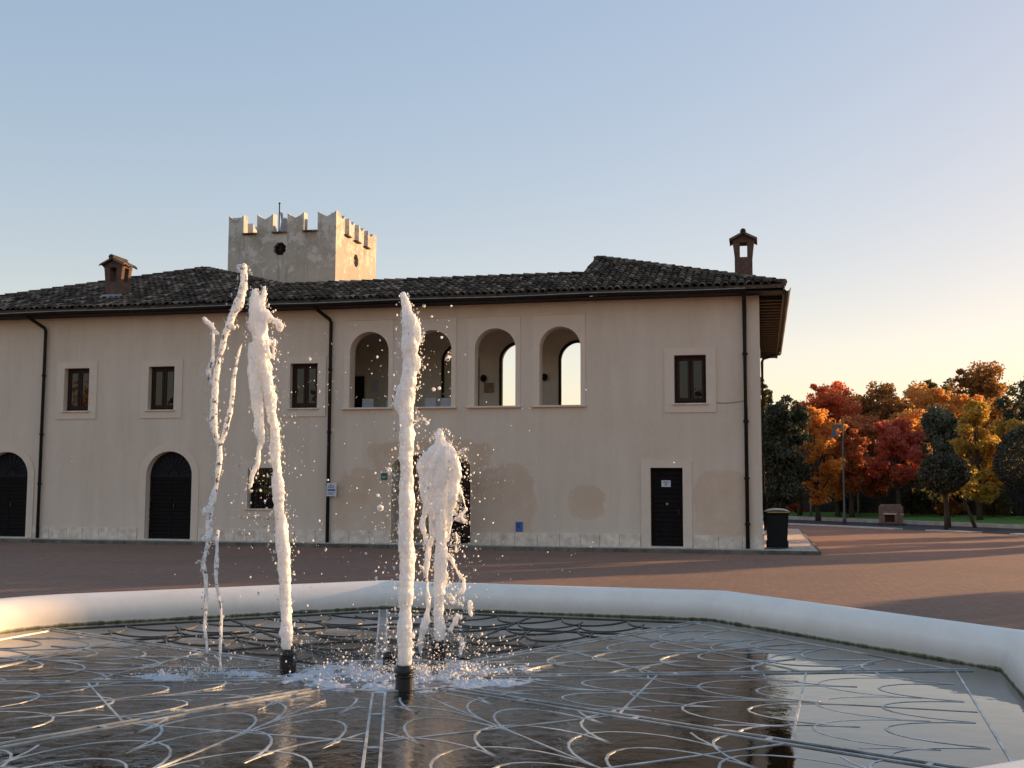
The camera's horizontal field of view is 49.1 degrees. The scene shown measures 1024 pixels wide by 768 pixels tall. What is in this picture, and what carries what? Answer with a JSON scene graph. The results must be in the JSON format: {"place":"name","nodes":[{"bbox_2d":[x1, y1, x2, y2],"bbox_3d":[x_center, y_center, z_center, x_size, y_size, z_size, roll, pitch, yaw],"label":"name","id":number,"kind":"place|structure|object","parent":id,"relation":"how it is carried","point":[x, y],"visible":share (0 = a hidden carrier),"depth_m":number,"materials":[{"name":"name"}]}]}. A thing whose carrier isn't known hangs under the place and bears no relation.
{"place":"outdoors","nodes":[
{"label":"outdoors","id":0,"kind":"place"},
{"bbox_2d":[228,210,375,282],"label":"tower","id":1,"kind":"structure","parent":0,"point":[335,246],"depth_m":50.29,"materials":[{"name":"paint"}]},
{"bbox_2d":[275,243,284,254],"bbox_3d":[-10.393,-6.054,50.307,0.540,0.540,0.060,-1,-5,13],"label":"rosette window","id":2,"kind":"structure","parent":1,"relation":"in","point":[280,249],"depth_m":50.28,"materials":[{"name":"brown wood"}]},
{"bbox_2d":[278,202,286,230],"bbox_3d":[-10.772,-7.207,52.655,0.500,2.760,0.206,-1,-5,13],"label":"flag","id":3,"kind":"object","parent":1,"relation":"on","point":[282,226],"visible":0.75,"depth_m":52.72,"materials":[{"name":"white fabric"}]},
{"bbox_2d":[0,525,1023,629],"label":"plaza","id":4,"kind":"structure","parent":0,"point":[975,578],"depth_m":22.94,"materials":[{"name":"brick"}]},
{"bbox_2d":[0,228,790,548],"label":"villa","id":5,"kind":"object","parent":4,"relation":"on","point":[104,424],"visible":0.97,"depth_m":32.16,"materials":[{"name":"paint"}]},
{"bbox_2d":[0,445,34,537],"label":"arched doorway","id":6,"kind":"structure","parent":5,"relation":"in","point":[16,466],"depth_m":34.44,"materials":[{"name":"grey paint"}]},
{"bbox_2d":[55,362,97,418],"bbox_3d":[-13.241,0.205,34.181,1.370,1.740,0.305,-1,-5,13],"label":"window","id":7,"kind":"structure","parent":5,"relation":"in","point":[82,383],"depth_m":34.21,"materials":[{"name":"grey paint"}]},
{"bbox_2d":[139,360,182,417],"bbox_3d":[-10.468,0.158,33.566,1.370,1.740,0.305,-1,-5,13],"label":"window","id":8,"kind":"structure","parent":5,"relation":"in","point":[167,382],"depth_m":33.59,"materials":[{"name":"grey paint"}]},
{"bbox_2d":[137,444,198,540],"bbox_3d":[-10.137,3.217,33.233,1.930,2.870,0.420,-1,-5,13],"label":"arched doorway","id":9,"kind":"structure","parent":5,"relation":"in","point":[174,476],"depth_m":33.30,"materials":[{"name":"grey paint"}]},
{"bbox_2d":[239,461,281,517],"bbox_3d":[-7.278,3.057,32.581,1.280,1.630,0.295,-1,-5,13],"label":"window","id":10,"kind":"structure","parent":5,"relation":"in","point":[264,469],"depth_m":32.63,"materials":[{"name":"black glass"}]},
{"bbox_2d":[281,356,326,416],"bbox_3d":[-6.027,0.084,32.580,1.370,1.740,0.305,-1,-5,13],"label":"window","id":11,"kind":"structure","parent":5,"relation":"in","point":[308,396],"depth_m":32.61,"materials":[{"name":"grey paint"}]},
{"bbox_2d":[326,483,336,495],"bbox_3d":[-5.139,3.005,31.881,0.300,0.380,0.025,-1,-5,13],"label":"wall sign","id":12,"kind":"object","parent":5,"relation":"attached to","point":[331,489],"visible":1,"depth_m":31.87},
{"bbox_2d":[354,374,366,407],"bbox_3d":[-4.857,0.543,35.370,0.560,1.720,0.048,-1,-5,13],"label":"door frame","id":13,"kind":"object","parent":5,"relation":"in","point":[360,387],"depth_m":35.38,"materials":[{"name":"brown wood"}]},
{"bbox_2d":[354,376,364,407],"bbox_3d":[-4.856,0.579,35.372,0.420,1.650,0.020,-1,-5,13],"label":"door panel","id":14,"kind":"structure","parent":13,"relation":"in","point":[359,380],"depth_m":35.39,"materials":[{"name":"black wood"}]},
{"bbox_2d":[362,399,373,406],"bbox_3d":[-4.277,0.804,32.979,0.427,0.771,0.427,0,-5,1],"label":"chair","id":15,"kind":"object","parent":5,"relation":"on","point":[367,402],"visible":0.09,"depth_m":33.18,"materials":[{"name":"metal"}]},
{"bbox_2d":[372,380,378,391],"bbox_3d":[-4.308,0.051,35.296,0.240,0.370,0.015,-1,-5,13],"label":"picture","id":16,"kind":"object","parent":5,"relation":"attached to","point":[375,385],"visible":1,"depth_m":35.29},
{"bbox_2d":[381,473,386,479],"bbox_3d":[-3.623,2.620,31.727,0.180,0.190,0.022,-1,-5,13],"label":"wall sign","id":17,"kind":"object","parent":5,"relation":"attached to","point":[383,476],"visible":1,"depth_m":31.72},
{"bbox_2d":[425,398,435,406],"bbox_3d":[-2.413,0.773,32.566,0.427,0.771,0.427,0,-5,7],"label":"chair","id":18,"kind":"object","parent":5,"relation":"on","point":[430,402],"visible":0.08,"depth_m":32.77,"materials":[{"name":"metal"}]},
{"bbox_2d":[440,398,450,405],"bbox_3d":[-2.000,0.775,32.576,0.427,0.771,0.427,-2,-5,18],"label":"chair","id":19,"kind":"object","parent":5,"relation":"on","point":[445,401],"visible":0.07,"depth_m":32.77,"materials":[{"name":"metal"}]},
{"bbox_2d":[480,375,486,381],"bbox_3d":[-0.872,-0.179,34.455,0.200,0.220,0.226,-1,-5,13],"label":"wall lamp","id":20,"kind":"object","parent":5,"relation":"attached to","point":[483,378],"visible":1,"depth_m":34.37,"materials":[{"name":"brown metal"}]},
{"bbox_2d":[484,383,493,392],"bbox_3d":[-0.711,0.114,34.466,0.300,0.300,0.015,-1,-5,13],"label":"poster","id":21,"kind":"object","parent":5,"relation":"attached to","point":[488,387],"visible":1,"depth_m":34.46,"materials":[{"name":"brown paper"}]},
{"bbox_2d":[516,522,522,531],"bbox_3d":[0.199,3.920,30.753,0.200,0.270,0.022,-1,-5,13],"label":"wall sign","id":22,"kind":"object","parent":5,"relation":"attached to","point":[519,526],"visible":1,"depth_m":30.74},
{"bbox_2d":[542,373,547,380],"bbox_3d":[0.992,-0.210,34.041,0.200,0.220,0.226,-1,-5,13],"label":"wall lamp","id":23,"kind":"object","parent":5,"relation":"attached to","point":[544,376],"visible":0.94,"depth_m":33.96,"materials":[{"name":"brown metal"}]},
{"bbox_2d":[661,480,670,486],"bbox_3d":[4.142,2.678,30.116,0.245,0.175,0.008,-1,-5,13],"label":"paper notice","id":24,"kind":"object","parent":5,"relation":"attached to","point":[665,483],"visible":1,"depth_m":30.11,"materials":[{"name":"white paper"}]},
{"bbox_2d":[641,460,692,547],"bbox_3d":[4.141,3.226,29.991,1.350,2.360,0.320,-1,-5,13],"label":"doorway","id":25,"kind":"structure","parent":5,"relation":"in","point":[682,512],"depth_m":30.03,"materials":[{"name":"grey paint"}]},
{"bbox_2d":[664,347,715,412],"bbox_3d":[4.803,-0.098,30.178,1.370,1.740,0.305,-1,-5,13],"label":"window","id":26,"kind":"structure","parent":5,"relation":"in","point":[703,366],"depth_m":30.20,"materials":[{"name":"grey paint"}]},
{"bbox_2d":[0,529,816,554],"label":"gravel strip","id":27,"kind":"object","parent":4,"relation":"on","point":[797,539],"visible":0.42,"depth_m":31.45,"materials":[{"name":"grey gravel"}]},
{"bbox_2d":[764,508,789,547],"bbox_3d":[7.051,3.836,29.805,0.660,1.063,0.921,-1,-5,13],"label":"wheelie bin","id":28,"kind":"object","parent":27,"relation":"on","point":[777,528],"visible":1,"depth_m":29.45,"materials":[{"name":"black plastic"}]},
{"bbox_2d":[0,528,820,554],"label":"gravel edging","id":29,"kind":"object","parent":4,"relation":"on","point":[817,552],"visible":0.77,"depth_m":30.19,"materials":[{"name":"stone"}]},
{"bbox_2d":[0,580,1023,767],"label":"fountain","id":30,"kind":"object","parent":4,"relation":"on","point":[1001,649],"visible":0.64,"depth_m":9.79,"materials":[{"name":"stone"}]},
{"bbox_2d":[246,286,292,649],"bbox_3d":[-1.876,0.661,8.667,0.416,2.879,0.149,0,-5,3],"label":"water jet","id":31,"kind":"object","parent":30,"relation":"on","point":[259,373],"visible":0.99,"depth_m":8.67,"materials":[{"name":"white liquid"}]},
{"bbox_2d":[393,292,424,665],"bbox_3d":[-0.730,0.679,7.843,0.196,2.683,0.137,-3,-6,28],"label":"water jet","id":32,"kind":"object","parent":30,"relation":"on","point":[404,402],"visible":1,"depth_m":7.81,"materials":[{"name":"white liquid"}]},
{"bbox_2d":[416,428,472,656],"bbox_3d":[-0.555,1.281,9.110,0.463,1.842,0.186,-1,-5,13],"label":"water jet","id":33,"kind":"object","parent":30,"relation":"on","point":[434,472],"visible":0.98,"depth_m":9.10,"materials":[{"name":"white liquid"}]},
{"bbox_2d":[0,608,1023,767],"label":"water","id":34,"kind":"structure","parent":30,"relation":"in","point":[998,696],"depth_m":7.21,"materials":[{"name":"liquid"}]},
{"bbox_2d":[195,263,247,671],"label":"falling water","id":35,"kind":"structure","parent":34,"relation":"on","point":[208,537],"depth_m":8.39,"materials":[{"name":"white liquid"}]},
{"bbox_2d":[101,659,540,692],"bbox_3d":[-1.331,2.138,8.481,3.134,0.084,1.569,-1,-5,13],"label":"foam","id":36,"kind":"object","parent":34,"relation":"on","point":[329,682],"visible":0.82,"depth_m":8.14,"materials":[{"name":"grey"}]},
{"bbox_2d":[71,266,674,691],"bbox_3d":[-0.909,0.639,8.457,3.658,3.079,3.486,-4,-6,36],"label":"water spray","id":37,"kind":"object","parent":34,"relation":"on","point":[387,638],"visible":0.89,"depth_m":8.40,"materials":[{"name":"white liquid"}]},
{"bbox_2d":[788,523,1023,535],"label":"kerb","id":38,"kind":"structure","parent":4,"relation":"on","point":[894,528],"depth_m":46.52,"materials":[{"name":"concrete"}]},
{"bbox_2d":[0,0,1023,440],"label":"sky","id":39,"kind":"structure","parent":0,"point":[871,151],"materials":[{"name":"blue"}]},
{"bbox_2d":[766,511,1023,524],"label":"lawn","id":40,"kind":"structure","parent":0,"point":[986,518],"depth_m":55.28,"materials":[{"name":"green plant"}]},
{"bbox_2d":[762,435,788,510],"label":"maple tree","id":41,"kind":"object","parent":40,"relation":"on","point":[765,463],"visible":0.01,"depth_m":63.73,"materials":[{"name":"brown plant"}]},
{"bbox_2d":[786,501,806,512],"bbox_3d":[16.462,6.998,64.733,1.168,0.943,1.112,3,-6,-26],"label":"shrub","id":42,"kind":"object","parent":40,"relation":"on","point":[794,507],"visible":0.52,"depth_m":64.63,"materials":[{"name":"brown plant"}]},
{"bbox_2d":[785,461,811,515],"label":"maple tree","id":43,"kind":"object","parent":40,"relation":"on","point":[799,511],"visible":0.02,"depth_m":61.59,"materials":[{"name":"orange plant"}]},
{"bbox_2d":[799,463,823,516],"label":"sapling","id":44,"kind":"object","parent":40,"relation":"on","point":[810,515],"visible":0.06,"depth_m":60.53,"materials":[{"name":"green plant"}]},
{"bbox_2d":[792,381,864,480],"bbox_3d":[18.532,3.572,65.421,4.360,7.727,4.230,5,-7,-40],"label":"maple tree","id":45,"kind":"object","parent":40,"relation":"on","point":[831,397],"visible":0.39,"depth_m":64.86,"materials":[{"name":"red plant"}]},
{"bbox_2d":[812,391,856,458],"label":"tall tree","id":46,"kind":"object","parent":40,"relation":"on","point":[838,412],"visible":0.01,"depth_m":80.60,"materials":[{"name":"red plant"}]},
{"bbox_2d":[821,477,857,516],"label":"maple tree","id":47,"kind":"object","parent":40,"relation":"on","point":[836,493],"visible":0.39,"depth_m":59.48,"materials":[{"name":"orange plant"}]},
{"bbox_2d":[832,493,865,513],"bbox_3d":[18.696,6.502,62.053,1.865,1.396,2.129,-2,-6,24],"label":"shrub","id":48,"kind":"object","parent":40,"relation":"on","point":[862,502],"visible":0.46,"depth_m":61.77,"materials":[{"name":"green plant"}]},
{"bbox_2d":[831,415,873,516],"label":"maple tree","id":49,"kind":"object","parent":40,"relation":"on","point":[855,450],"visible":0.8,"depth_m":58.35,"materials":[{"name":"orange plant"}]},
{"bbox_2d":[831,407,884,487],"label":"maple tree","id":50,"kind":"object","parent":40,"relation":"on","point":[869,431],"visible":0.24,"depth_m":62.96,"materials":[{"name":"orange plant"}]},
{"bbox_2d":[850,469,871,514],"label":"sapling","id":51,"kind":"object","parent":40,"relation":"on","point":[858,504],"visible":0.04,"depth_m":60.51,"materials":[{"name":"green plant"}]},
{"bbox_2d":[838,381,910,459],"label":"oak tree","id":52,"kind":"object","parent":40,"relation":"on","point":[886,397],"visible":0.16,"depth_m":67.37,"materials":[{"name":"brown plant"}]},
{"bbox_2d":[861,456,892,514],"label":"maple tree","id":53,"kind":"object","parent":40,"relation":"on","point":[878,488],"visible":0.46,"depth_m":59.38,"materials":[{"name":"red plant"}]},
{"bbox_2d":[857,385,896,441],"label":"tall tree","id":54,"kind":"object","parent":40,"relation":"on","point":[876,393],"depth_m":83.84,"materials":[{"name":"brown plant"}]},
{"bbox_2d":[762,487,1023,515],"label":"hedge","id":55,"kind":"object","parent":40,"relation":"on","point":[871,503],"visible":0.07,"depth_m":60.00,"materials":[{"name":"green plant"}]},
{"bbox_2d":[865,417,926,504],"bbox_3d":[19.665,4.245,57.262,3.098,5.126,3.086,-1,-5,13],"label":"maple tree","id":56,"kind":"object","parent":40,"relation":"on","point":[898,442],"visible":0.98,"depth_m":56.83,"materials":[{"name":"red plant"}]},
{"bbox_2d":[884,408,935,487],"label":"maple tree","id":57,"kind":"object","parent":40,"relation":"on","point":[913,418],"visible":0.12,"depth_m":61.33,"materials":[{"name":"orange plant"}]},
{"bbox_2d":[897,379,951,408],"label":"tall tree","id":58,"kind":"object","parent":40,"relation":"on","point":[930,384],"visible":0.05,"depth_m":79.62,"materials":[{"name":"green plant"}]},
{"bbox_2d":[889,380,959,451],"bbox_3d":[24.219,3.536,65.615,4.179,7.493,4.320,-1,-5,13],"label":"maple tree","id":59,"kind":"object","parent":40,"relation":"on","point":[931,396],"visible":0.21,"depth_m":64.81,"materials":[{"name":"orange plant"}]},
{"bbox_2d":[902,403,968,515],"bbox_3d":[21.811,3.838,57.369,3.923,5.805,3.281,-1,-5,13],"label":"olive tree","id":60,"kind":"object","parent":40,"relation":"on","point":[939,425],"visible":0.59,"depth_m":57.16,"materials":[{"name":"green plant"}]},
{"bbox_2d":[930,495,968,513],"bbox_3d":[22.246,6.075,56.841,1.835,1.274,1.709,-1,-5,13],"label":"shrub","id":61,"kind":"object","parent":40,"relation":"on","point":[955,508],"visible":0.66,"depth_m":56.59,"materials":[{"name":"brown plant"}]},
{"bbox_2d":[940,393,992,444],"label":"maple tree","id":62,"kind":"object","parent":40,"relation":"on","point":[960,400],"visible":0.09,"depth_m":65.36,"materials":[{"name":"orange plant"}]},
{"bbox_2d":[949,399,1009,519],"bbox_3d":[22.272,3.578,53.118,2.958,5.712,2.685,-1,-5,13],"label":"maple tree","id":63,"kind":"object","parent":40,"relation":"on","point":[972,422],"visible":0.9,"depth_m":52.72,"materials":[{"name":"yellow plant"}]},
{"bbox_2d":[938,360,1020,439],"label":"oak tree","id":64,"kind":"object","parent":40,"relation":"on","point":[983,382],"visible":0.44,"depth_m":69.06,"materials":[{"name":"brown plant"}]},
{"bbox_2d":[982,466,1006,487],"bbox_3d":[25.896,4.807,57.562,4.054,3.836,3.280,5,-7,-41],"label":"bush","id":65,"kind":"object","parent":40,"relation":"on","point":[992,477],"visible":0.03,"depth_m":57.47,"materials":[{"name":"green plant"}]},
{"bbox_2d":[975,489,1015,516],"bbox_3d":[23.596,5.806,54.776,1.954,1.423,1.888,-4,-7,38],"label":"shrub","id":66,"kind":"object","parent":40,"relation":"on","point":[996,505],"visible":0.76,"depth_m":54.33,"materials":[{"name":"green plant"}]},
{"bbox_2d":[985,418,1023,487],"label":"maple tree","id":67,"kind":"object","parent":40,"relation":"on","point":[1001,429],"visible":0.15,"depth_m":56.92,"materials":[{"name":"yellow plant"}]},
{"bbox_2d":[991,423,1023,494],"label":"clipped tree","id":68,"kind":"object","parent":40,"relation":"on","point":[1014,481],"visible":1,"depth_m":48.13,"materials":[{"name":"green plant"}]},
{"bbox_2d":[993,384,1023,423],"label":"evergreen tree","id":69,"kind":"object","parent":40,"relation":"on","point":[1003,403],"visible":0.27,"depth_m":59.96,"materials":[{"name":"green plant"}]},
{"bbox_2d":[788,519,1023,533],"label":"path","id":70,"kind":"structure","parent":0,"point":[988,530],"depth_m":48.91,"materials":[{"name":"concrete"}]},
{"bbox_2d":[760,377,775,463],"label":"evergreen tree","id":71,"kind":"object","parent":70,"relation":"on","point":[768,398],"visible":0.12,"depth_m":58.11,"materials":[{"name":"green plant"}]},
{"bbox_2d":[761,394,817,510],"bbox_3d":[13.277,3.620,55.415,3.416,6.384,3.440,-3,-6,28],"label":"evergreen tree","id":72,"kind":"object","parent":70,"relation":"on","point":[783,489],"visible":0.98,"depth_m":54.67,"materials":[{"name":"green plant"}]},
{"bbox_2d":[793,406,848,520],"bbox_3d":[15.914,4.046,57.763,2.947,5.980,3.119,-1,-5,13],"label":"maple tree","id":73,"kind":"object","parent":70,"relation":"on","point":[831,468],"visible":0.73,"depth_m":57.36,"materials":[{"name":"orange plant"}]},
{"bbox_2d":[830,419,845,523],"bbox_3d":[15.158,4.055,52.052,0.635,4.900,0.380,-1,-5,13],"label":"lamp post","id":74,"kind":"object","parent":70,"relation":"on","point":[834,432],"visible":1,"depth_m":52.05,"materials":[{"name":"grey metal"}]},
{"bbox_2d":[877,504,905,525],"bbox_3d":[17.453,6.027,51.614,1.200,0.950,1.040,-1,-5,13],"label":"brick grill","id":75,"kind":"object","parent":70,"relation":"on","point":[891,514],"visible":1,"depth_m":51.34,"materials":[{"name":"brick"}]},
{"bbox_2d":[917,451,972,529],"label":"clipped tree","id":76,"kind":"object","parent":70,"relation":"on","point":[944,473],"visible":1,"depth_m":43.86,"materials":[{"name":"green plant"}]},
{"bbox_2d":[908,458,982,527],"bbox_3d":[18.760,4.742,48.547,2.821,3.027,2.761,0,-5,1],"label":"sapling","id":77,"kind":"object","parent":70,"relation":"on","point":[948,509],"visible":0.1,"depth_m":48.61,"materials":[{"name":"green plant"}]},
{"bbox_2d":[933,454,981,527],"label":"sapling","id":78,"kind":"object","parent":70,"relation":"on","point":[961,494],"visible":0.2,"depth_m":48.73,"materials":[{"name":"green plant"}]},
{"label":"ground","id":79,"kind":"structure","parent":0,"visible":0},
{"bbox_2d":[788,516,1023,528],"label":"kerb","id":80,"kind":"structure","parent":79,"relation":"on","point":[993,525],"depth_m":52.18,"materials":[{"name":"concrete"}]},
{"bbox_2d":[940,377,989,399],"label":"tall tree","id":81,"kind":"object","parent":79,"relation":"on","point":[959,391],"visible":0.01,"depth_m":82.78,"materials":[{"name":"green plant"}]},
{"bbox_2d":[989,376,1023,421],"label":"tall tree","id":82,"kind":"object","parent":79,"relation":"on","point":[1010,388],"visible":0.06,"depth_m":77.91,"materials":[{"name":"green plant"}]}
]}

